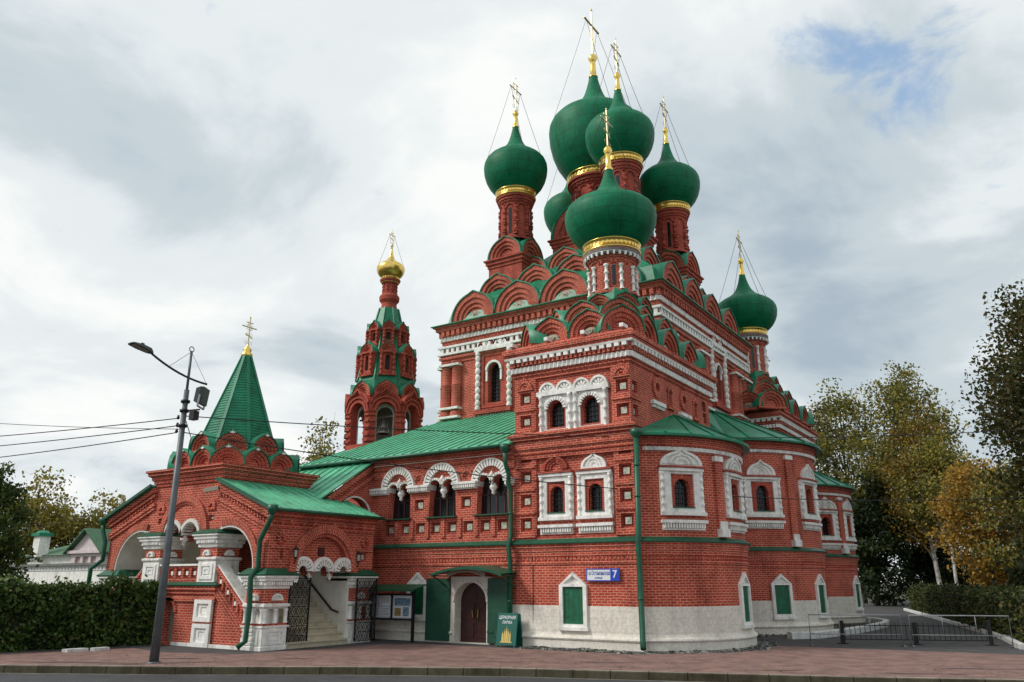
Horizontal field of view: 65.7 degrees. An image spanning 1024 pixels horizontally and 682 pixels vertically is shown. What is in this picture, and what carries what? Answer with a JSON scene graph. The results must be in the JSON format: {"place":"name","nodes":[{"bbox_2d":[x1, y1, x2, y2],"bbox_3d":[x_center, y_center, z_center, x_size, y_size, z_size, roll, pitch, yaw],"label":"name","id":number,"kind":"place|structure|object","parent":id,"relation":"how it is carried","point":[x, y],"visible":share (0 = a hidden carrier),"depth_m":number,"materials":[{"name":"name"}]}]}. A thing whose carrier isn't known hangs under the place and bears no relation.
{"place":"outdoors","nodes":[
{"label":"outdoors","id":0,"kind":"place"},
{"bbox_2d":[24,530,81,563],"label":"hipped house","id":1,"kind":"structure","parent":0,"point":[41,543],"depth_m":90.24,"materials":[{"name":"white paint"}]},
{"bbox_2d":[63,528,110,562],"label":"gabled house","id":2,"kind":"structure","parent":0,"point":[85,545],"depth_m":71.12,"materials":[{"name":"white paint"}]},
{"bbox_2d":[0,674,659,681],"bbox_3d":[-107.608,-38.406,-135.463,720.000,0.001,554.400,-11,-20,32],"label":"road","id":3,"kind":"structure","parent":0,"point":[146,678],"depth_m":20.93,"materials":[{"name":"grey asphalt"}]},
{"bbox_2d":[0,673,695,681],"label":"gutter strip","id":4,"kind":"object","parent":3,"relation":"on","point":[380,675],"visible":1,"depth_m":21.55,"materials":[{"name":"concrete"}]},
{"bbox_2d":[0,665,1023,681],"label":"kerb face","id":5,"kind":"object","parent":3,"relation":"on","point":[660,676],"visible":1,"depth_m":21.52},
{"bbox_2d":[0,644,1023,678],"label":"pavement","id":6,"kind":"structure","parent":0,"point":[848,662],"depth_m":23.70,"materials":[{"name":"reddish paving stone"}]},
{"bbox_2d":[62,647,109,652],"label":"kerb blocks","id":7,"kind":"structure","parent":6,"relation":"on","point":[85,649],"depth_m":26.76,"materials":[{"name":"white concrete"}]},
{"bbox_2d":[128,342,206,663],"bbox_3d":[-10.580,4.545,23.633,0.863,9.545,2.786,-11,-20,32],"label":"street lamp","id":8,"kind":"object","parent":6,"relation":"on","point":[162,590],"visible":1,"depth_m":24.08,"materials":[{"name":"black metal"}]},
{"bbox_2d":[0,423,151,428],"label":"overhead cable","id":9,"kind":"object","parent":8,"relation":"attached to","point":[83,427],"visible":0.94,"depth_m":27.20,"materials":[{"name":"black metal"}]},
{"bbox_2d":[0,426,174,445],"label":"overhead cable","id":10,"kind":"object","parent":8,"relation":"attached to","point":[88,436],"visible":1,"depth_m":26.38,"materials":[{"name":"black metal"}]},
{"bbox_2d":[0,432,174,457],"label":"overhead cable","id":11,"kind":"object","parent":8,"relation":"attached to","point":[89,445],"visible":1,"depth_m":26.26,"materials":[{"name":"black metal"}]},
{"bbox_2d":[0,418,176,436],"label":"overhead cable","id":12,"kind":"object","parent":8,"relation":"attached to","point":[90,427],"visible":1,"depth_m":26.44,"materials":[{"name":"black metal"}]},
{"bbox_2d":[193,386,209,409],"bbox_3d":[-9.756,1.790,24.872,0.347,0.645,0.635,1,-17,-3],"label":"floodlight","id":13,"kind":"object","parent":8,"relation":"attached to","point":[201,397],"visible":1,"depth_m":24.70,"materials":[{"name":"grey metal"}]},
{"bbox_2d":[185,432,1023,500],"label":"overhead cable","id":14,"kind":"object","parent":8,"relation":"attached to","point":[573,484],"visible":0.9,"depth_m":27.53,"materials":[{"name":"black metal"}]},
{"bbox_2d":[186,416,1023,437],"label":"overhead cable","id":15,"kind":"object","parent":8,"relation":"attached to","point":[581,435],"visible":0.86,"depth_m":28.03,"materials":[{"name":"black metal"}]},
{"bbox_2d":[4,651,1023,676],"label":"fallen leaves","id":16,"kind":"object","parent":6,"relation":"on","point":[501,665],"visible":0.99,"depth_m":22.41,"materials":[{"name":"plant"}]},
{"bbox_2d":[53,658,982,673],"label":"pavement patches","id":17,"kind":"object","parent":6,"relation":"on","point":[476,661],"visible":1,"depth_m":23.06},
{"bbox_2d":[0,600,1023,654],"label":"churchyard asphalt","id":18,"kind":"structure","parent":0,"point":[1002,647],"depth_m":30.71,"materials":[{"name":"grey asphalt"}]},
{"bbox_2d":[369,584,426,642],"bbox_3d":[-4.785,10.767,31.448,2.760,2.160,0.876,-10,-19,29],"label":"notice board","id":19,"kind":"object","parent":18,"relation":"on","point":[395,606],"visible":0.81,"depth_m":31.47,"materials":[{"name":"black metal"}]},
{"bbox_2d":[86,9,865,651],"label":"church","id":20,"kind":"structure","parent":18,"relation":"on","point":[622,347],"depth_m":31.80,"materials":[{"name":"red brick"}]},
{"bbox_2d":[29,507,116,529],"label":"overhead cable","id":21,"kind":"object","parent":20,"relation":"attached to","point":[76,518],"visible":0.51,"depth_m":41.04,"materials":[{"name":"black metal"}]},
{"bbox_2d":[167,606,173,641],"bbox_3d":[-12.813,10.668,30.293,0.828,1.680,0.036,-11,-20,32],"label":"niche door","id":22,"kind":"structure","parent":20,"relation":"in","point":[172,613],"depth_m":30.36,"materials":[{"name":"grey paint"}]},
{"bbox_2d":[204,486,218,492],"bbox_3d":[-11.323,5.609,30.023,0.614,0.238,0.220,0,-17,1],"label":"security camera","id":23,"kind":"object","parent":20,"relation":"attached to","point":[211,489],"visible":0.93,"depth_m":29.92,"materials":[{"name":"grey metal"}]},
{"bbox_2d":[293,545,298,563],"bbox_3d":[-7.818,7.694,28.518,0.330,0.711,0.223,-3,-17,11],"label":"wall lantern","id":24,"kind":"object","parent":20,"relation":"attached to","point":[296,549],"depth_m":28.47,"materials":[{"name":"white glass"}]},
{"bbox_2d":[356,550,361,566],"bbox_3d":[-6.057,8.545,31.041,0.330,0.711,0.223,-3,-17,11],"label":"wall lantern","id":25,"kind":"object","parent":20,"relation":"attached to","point":[358,554],"depth_m":31.00,"materials":[{"name":"white glass"}]},
{"bbox_2d":[343,230,423,505],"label":"bell tower","id":26,"kind":"structure","parent":20,"relation":"on","point":[384,392],"depth_m":55.12,"materials":[{"name":"red brick"}]},
{"bbox_2d":[384,489,410,520],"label":"window","id":27,"kind":"structure","parent":20,"relation":"in","point":[401,509],"depth_m":34.12,"materials":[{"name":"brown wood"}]},
{"bbox_2d":[406,572,425,620],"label":"shuttered window","id":28,"kind":"structure","parent":20,"relation":"in","point":[420,594],"depth_m":31.95,"materials":[{"name":"white paint"}]},
{"bbox_2d":[425,579,450,640],"bbox_3d":[-2.931,10.553,31.218,1.176,2.316,0.090,-11,-20,32],"label":"iron door leaf","id":29,"kind":"structure","parent":20,"relation":"in","point":[437,616],"depth_m":31.18,"materials":[{"name":"green paint"}]},
{"bbox_2d":[424,483,456,518],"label":"window","id":30,"kind":"structure","parent":20,"relation":"in","point":[445,507],"depth_m":32.89,"materials":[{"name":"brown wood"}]},
{"bbox_2d":[460,583,485,642],"bbox_3d":[-1.385,10.468,30.731,1.512,2.244,0.162,-11,-20,32],"label":"door","id":31,"kind":"structure","parent":20,"relation":"in","point":[473,600],"depth_m":30.78,"materials":[{"name":"brown wood"}]},
{"bbox_2d":[472,476,507,515],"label":"window","id":32,"kind":"structure","parent":20,"relation":"in","point":[496,504],"depth_m":31.57,"materials":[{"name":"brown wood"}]},
{"bbox_2d":[473,337,512,416],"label":"window","id":33,"kind":"structure","parent":20,"relation":"in","point":[501,378],"depth_m":42.97,"materials":[{"name":"white paint"}]},
{"bbox_2d":[487,578,507,643],"bbox_3d":[-0.540,10.094,29.703,0.912,2.316,0.090,-11,-20,32],"label":"iron door leaf","id":34,"kind":"structure","parent":20,"relation":"in","point":[497,599],"depth_m":29.76,"materials":[{"name":"green paint"}]},
{"bbox_2d":[537,457,574,534],"bbox_3d":[1.692,5.741,29.841,1.488,2.977,0.444,-11,-20,32],"label":"window","id":35,"kind":"structure","parent":20,"relation":"in","point":[563,499],"depth_m":29.76,"materials":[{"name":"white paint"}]},
{"bbox_2d":[536,374,609,431],"bbox_3d":[2.370,2.489,30.339,3.132,2.100,0.471,-11,-20,32],"label":"window","id":36,"kind":"structure","parent":20,"relation":"in","point":[570,413],"depth_m":30.22,"materials":[{"name":"white paint"}]},
{"bbox_2d":[558,572,588,630],"bbox_3d":[2.167,9.236,28.193,1.188,1.980,0.168,-11,-20,32],"label":"shuttered window","id":37,"kind":"structure","parent":20,"relation":"in","point":[573,591],"depth_m":28.18,"materials":[{"name":"white paint"}]},
{"bbox_2d":[574,453,614,533],"bbox_3d":[3.053,5.497,28.974,1.488,2.942,0.444,-11,-20,32],"label":"window","id":38,"kind":"structure","parent":20,"relation":"in","point":[594,469],"depth_m":28.92,"materials":[{"name":"white paint"}]},
{"bbox_2d":[586,568,620,580],"bbox_3d":[3.187,8.190,27.802,1.308,0.420,0.075,-11,-20,32],"label":"address sign","id":39,"kind":"object","parent":20,"relation":"attached to","point":[610,574],"visible":1,"depth_m":27.77,"materials":[{"name":"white metal"}]},
{"bbox_2d":[658,447,708,530],"bbox_3d":[6.079,5.267,28.407,1.821,2.935,0.456,5,-18,-16],"label":"window","id":40,"kind":"structure","parent":20,"relation":"in","point":[673,499],"depth_m":28.36,"materials":[{"name":"white paint"}]},
{"bbox_2d":[709,335,731,414],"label":"window","id":41,"kind":"structure","parent":20,"relation":"in","point":[723,405],"depth_m":44.44,"materials":[{"name":"white paint"}]},
{"bbox_2d":[722,454,747,533],"bbox_3d":[8.405,5.737,29.963,0.399,2.935,1.821,-12,-20,34],"label":"window","id":42,"kind":"structure","parent":20,"relation":"in","point":[731,466],"depth_m":29.69,"materials":[{"name":"white paint"}]},
{"bbox_2d":[738,572,754,628],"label":"shuttered window","id":43,"kind":"structure","parent":20,"relation":"in","point":[744,590],"depth_m":28.88,"materials":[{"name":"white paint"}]},
{"bbox_2d":[742,459,785,528],"bbox_3d":[11.558,7.062,36.688,1.988,3.143,0.454,3,-17,-10],"label":"window","id":44,"kind":"structure","parent":20,"relation":"in","point":[760,471],"depth_m":36.65,"materials":[{"name":"white paint"}]},
{"bbox_2d":[770,574,796,619],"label":"shuttered window","id":45,"kind":"structure","parent":20,"relation":"in","point":[781,588],"depth_m":35.38,"materials":[{"name":"white paint"}]},
{"bbox_2d":[797,464,821,530],"bbox_3d":[14.270,7.484,38.084,0.399,3.143,1.988,-15,-22,40],"label":"window","id":46,"kind":"structure","parent":20,"relation":"in","point":[807,477],"depth_m":37.88,"materials":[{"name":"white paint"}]},
{"bbox_2d":[814,574,829,617],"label":"shuttered window","id":47,"kind":"structure","parent":20,"relation":"in","point":[820,586],"depth_m":36.76,"materials":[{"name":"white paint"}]},
{"bbox_2d":[818,497,842,549],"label":"window","id":48,"kind":"structure","parent":20,"relation":"in","point":[829,507],"depth_m":45.52,"materials":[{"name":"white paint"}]},
{"bbox_2d":[842,499,857,550],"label":"window","id":49,"kind":"structure","parent":20,"relation":"in","point":[846,506],"depth_m":46.60,"materials":[{"name":"white paint"}]},
{"bbox_2d":[852,575,863,610],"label":"shuttered window","id":50,"kind":"structure","parent":20,"relation":"in","point":[856,584],"depth_m":45.45,"materials":[{"name":"white paint"}]},
{"bbox_2d":[496,613,522,647],"bbox_3d":[-0.067,10.523,28.923,0.826,1.164,0.687,-11,-20,32],"label":"board","id":51,"kind":"object","parent":18,"relation":"on","point":[509,629],"visible":1,"depth_m":28.80,"materials":[{"name":"green plastic"}]},
{"bbox_2d":[520,621,873,653],"bbox_3d":[12.958,13.451,36.758,7.014,0.084,30.668,-15,-22,40],"label":"cobble apron","id":52,"kind":"object","parent":18,"relation":"on","point":[762,644],"visible":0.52,"depth_m":27.03,"materials":[{"name":"grey stone"}]},
{"bbox_2d":[787,617,889,638],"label":"white kerb","id":53,"kind":"structure","parent":18,"relation":"on","point":[821,633],"depth_m":34.14,"materials":[{"name":"white concrete"}]},
{"bbox_2d":[806,378,895,603],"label":"autumn tree","id":54,"kind":"object","parent":18,"relation":"on","point":[842,407],"visible":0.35,"depth_m":87.78,"materials":[{"name":"green plant"}]},
{"bbox_2d":[808,614,905,646],"bbox_3d":[12.633,10.643,29.205,3.262,1.104,0.534,-2,-17,8],"label":"crowd barrier","id":55,"kind":"object","parent":18,"relation":"on","point":[903,645],"visible":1,"depth_m":29.25,"materials":[{"name":"grey metal"}]},
{"bbox_2d":[887,546,945,602],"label":"shrub","id":56,"kind":"object","parent":18,"relation":"on","point":[905,589],"visible":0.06,"depth_m":85.10,"materials":[{"name":"green plant"}]},
{"bbox_2d":[837,620,997,645],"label":"drive gate","id":57,"kind":"structure","parent":18,"relation":"on","point":[914,630],"depth_m":29.74,"materials":[{"name":"black metal"}]},
{"bbox_2d":[908,615,1016,648],"bbox_3d":[16.152,10.460,28.601,3.378,1.104,0.534,-3,-17,11],"label":"crowd barrier","id":58,"kind":"object","parent":18,"relation":"on","point":[912,645],"visible":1,"depth_m":28.59,"materials":[{"name":"grey metal"}]},
{"bbox_2d":[903,608,1023,649],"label":"drive kerb","id":59,"kind":"structure","parent":18,"relation":"on","point":[1017,643],"depth_m":37.77,"materials":[{"name":"white concrete"}]},
{"bbox_2d":[0,0,1023,582],"label":"sky","id":60,"kind":"structure","parent":0,"point":[175,174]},
{"bbox_2d":[834,622,870,627],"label":"lawn bed","id":61,"kind":"object","parent":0,"point":[837,625],"visible":0.14,"depth_m":42.83,"materials":[{"name":"green plant"}]},
{"bbox_2d":[860,583,909,601],"bbox_3d":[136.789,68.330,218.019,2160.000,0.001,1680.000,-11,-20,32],"label":"ground","id":62,"kind":"structure","parent":0,"point":[889,593],"depth_m":158.55,"materials":[{"name":"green plant"}]},
{"bbox_2d":[0,461,42,588],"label":"broadleaf tree","id":63,"kind":"object","parent":62,"relation":"on","point":[10,538],"visible":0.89,"depth_m":37.93,"materials":[{"name":"green plant"}]},
{"bbox_2d":[0,465,87,564],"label":"willow tree","id":64,"kind":"object","parent":62,"relation":"on","point":[48,515],"visible":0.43,"depth_m":112.06,"materials":[{"name":"green plant"}]},
{"bbox_2d":[4,562,106,586],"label":"boundary wall","id":65,"kind":"structure","parent":62,"relation":"on","point":[73,572],"depth_m":50.60,"materials":[{"name":"white paint"}]},
{"bbox_2d":[0,569,162,652],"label":"ivy fence","id":66,"kind":"object","parent":62,"relation":"on","point":[60,614],"visible":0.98,"depth_m":28.22,"materials":[{"name":"green plant"}]},
{"bbox_2d":[51,487,125,548],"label":"willow tree","id":67,"kind":"object","parent":62,"relation":"on","point":[73,531],"visible":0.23,"depth_m":112.56,"materials":[{"name":"green plant"}]},
{"bbox_2d":[292,412,344,492],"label":"autumn tree","id":68,"kind":"object","parent":62,"relation":"on","point":[319,450],"visible":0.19,"depth_m":90.20,"materials":[{"name":"green plant"}]},
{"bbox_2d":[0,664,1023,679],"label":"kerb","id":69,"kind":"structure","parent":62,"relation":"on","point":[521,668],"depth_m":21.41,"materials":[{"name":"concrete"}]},
{"bbox_2d":[805,399,858,480],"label":"rowan tree","id":70,"kind":"object","parent":62,"relation":"on","point":[836,462],"visible":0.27,"depth_m":78.25,"materials":[{"name":"green plant"}]},
{"bbox_2d":[849,468,922,605],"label":"conifer tree","id":71,"kind":"object","parent":62,"relation":"on","point":[873,554],"visible":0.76,"depth_m":76.35,"materials":[{"name":"green plant"}]},
{"bbox_2d":[840,360,976,580],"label":"autumn tree","id":72,"kind":"object","parent":62,"relation":"on","point":[902,391],"visible":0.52,"depth_m":81.80,"materials":[{"name":"green plant"}]},
{"bbox_2d":[870,399,968,584],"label":"birch tree","id":73,"kind":"object","parent":62,"relation":"on","point":[893,464],"visible":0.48,"depth_m":75.12,"materials":[{"name":"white plant"}]},
{"bbox_2d":[887,428,976,584],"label":"birch tree","id":74,"kind":"object","parent":62,"relation":"on","point":[946,457],"visible":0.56,"depth_m":72.34,"materials":[{"name":"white plant"}]},
{"bbox_2d":[898,518,967,585],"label":"conifer tree","id":75,"kind":"object","parent":62,"relation":"on","point":[918,556],"visible":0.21,"depth_m":78.81,"materials":[{"name":"green plant"}]},
{"bbox_2d":[916,550,975,585],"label":"shrub","id":76,"kind":"object","parent":62,"relation":"on","point":[949,574],"visible":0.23,"depth_m":75.35,"materials":[{"name":"green plant"}]},
{"bbox_2d":[960,553,1020,585],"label":"shrub","id":77,"kind":"object","parent":62,"relation":"on","point":[970,576],"visible":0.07,"depth_m":64.90,"materials":[{"name":"green plant"}]},
{"bbox_2d":[962,523,1022,581],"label":"shrub","id":78,"kind":"object","parent":62,"relation":"on","point":[993,550],"visible":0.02,"depth_m":72.93,"materials":[{"name":"grey plant"}]},
{"label":"flower bed","id":79,"kind":"structure","parent":62,"relation":"on","visible":0},
{"bbox_2d":[906,580,1023,642],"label":"hedge","id":80,"kind":"object","parent":79,"relation":"on","point":[954,599],"visible":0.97,"depth_m":38.10,"materials":[{"name":"green plant"}]},
{"bbox_2d":[923,452,1023,586],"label":"maple tree","id":81,"kind":"object","parent":79,"relation":"on","point":[962,518],"visible":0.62,"depth_m":61.47,"materials":[{"name":"orange plant"}]},
{"bbox_2d":[952,454,1023,574],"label":"maple tree","id":82,"kind":"object","parent":79,"relation":"on","point":[1004,551],"visible":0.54,"depth_m":57.85,"materials":[{"name":"orange plant"}]},
{"bbox_2d":[960,279,1023,575],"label":"broadleaf tree","id":83,"kind":"object","parent":79,"relation":"on","point":[1009,392],"visible":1,"depth_m":42.52,"materials":[{"name":"green plant"}]},
{"bbox_2d":[1003,538,1023,588],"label":"shrub","id":84,"kind":"object","parent":79,"relation":"on","point":[1009,571],"visible":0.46,"depth_m":50.78,"materials":[{"name":"green plant"}]},
{"bbox_2d":[1012,557,1023,582],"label":"shrub","id":85,"kind":"object","parent":79,"relation":"on","point":[1015,572],"visible":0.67,"depth_m":45.31,"materials":[{"name":"green plant"}]}
]}

